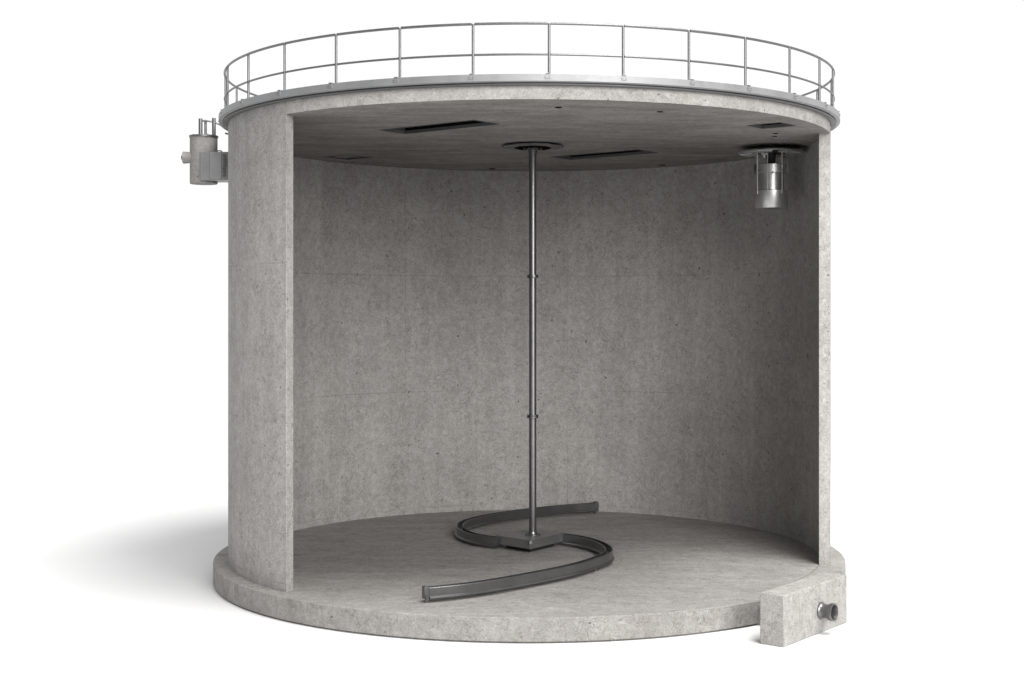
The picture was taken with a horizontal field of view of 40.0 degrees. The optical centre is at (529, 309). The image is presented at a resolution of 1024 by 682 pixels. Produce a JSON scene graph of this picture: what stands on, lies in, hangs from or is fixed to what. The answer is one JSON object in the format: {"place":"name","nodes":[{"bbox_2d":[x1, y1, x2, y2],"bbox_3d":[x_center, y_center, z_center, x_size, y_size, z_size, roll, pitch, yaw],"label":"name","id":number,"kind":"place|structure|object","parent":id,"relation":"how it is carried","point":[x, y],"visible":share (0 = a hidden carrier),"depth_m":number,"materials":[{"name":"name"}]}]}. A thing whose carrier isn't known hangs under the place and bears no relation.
{"place":"outdoors","nodes":[
{"label":"outdoors","id":0,"kind":"place"},
{"bbox_2d":[0,463,1023,681],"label":"ground","id":1,"kind":"structure","parent":0,"point":[106,575],"depth_m":33.17,"materials":[{"name":"white"}]},
{"bbox_2d":[213,74,845,642],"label":"concrete tank","id":2,"kind":"object","parent":1,"relation":"on","point":[377,340],"visible":0.96,"depth_m":42.21,"materials":[{"name":"concrete"}]},
{"bbox_2d":[181,118,227,184],"bbox_3d":[-8.652,-4.314,38.176,1.545,1.788,0.912,0,0,0],"label":"valve chamber","id":3,"kind":"object","parent":2,"relation":"attached to","point":[206,159],"visible":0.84,"depth_m":37.88,"materials":[{"name":"concrete"}]},
{"bbox_2d":[422,142,613,601],"bbox_3d":[-0.089,0.999,38.335,4.625,11.058,14.103,0,0,0],"label":"floor agitator","id":4,"kind":"object","parent":2,"relation":"on","point":[532,538],"visible":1,"depth_m":38.50,"materials":[{"name":"metal"}]},
{"bbox_2d":[218,22,839,121],"bbox_3d":[-0.004,-5.538,38.243,16.508,1.265,16.545,0,0,0],"label":"guard railing","id":5,"kind":"object","parent":2,"relation":"on","point":[227,82],"visible":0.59,"depth_m":31.25,"materials":[{"name":"metal"}]},
{"bbox_2d":[737,145,805,209],"bbox_3d":[6.696,-3.653,38.960,1.864,1.754,1.864,0,0,0],"label":"hanging motor","id":6,"kind":"object","parent":2,"relation":"hanging from","point":[771,193],"visible":1,"depth_m":38.62,"materials":[{"name":"metal"}]},
{"bbox_2d":[755,572,846,646],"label":"outlet block","id":7,"kind":"structure","parent":1,"relation":"on","point":[798,610],"depth_m":30.29,"materials":[{"name":"concrete"}]},
{"bbox_2d":[0,0,1023,478],"label":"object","id":8,"kind":"structure","parent":0,"point":[114,265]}
]}

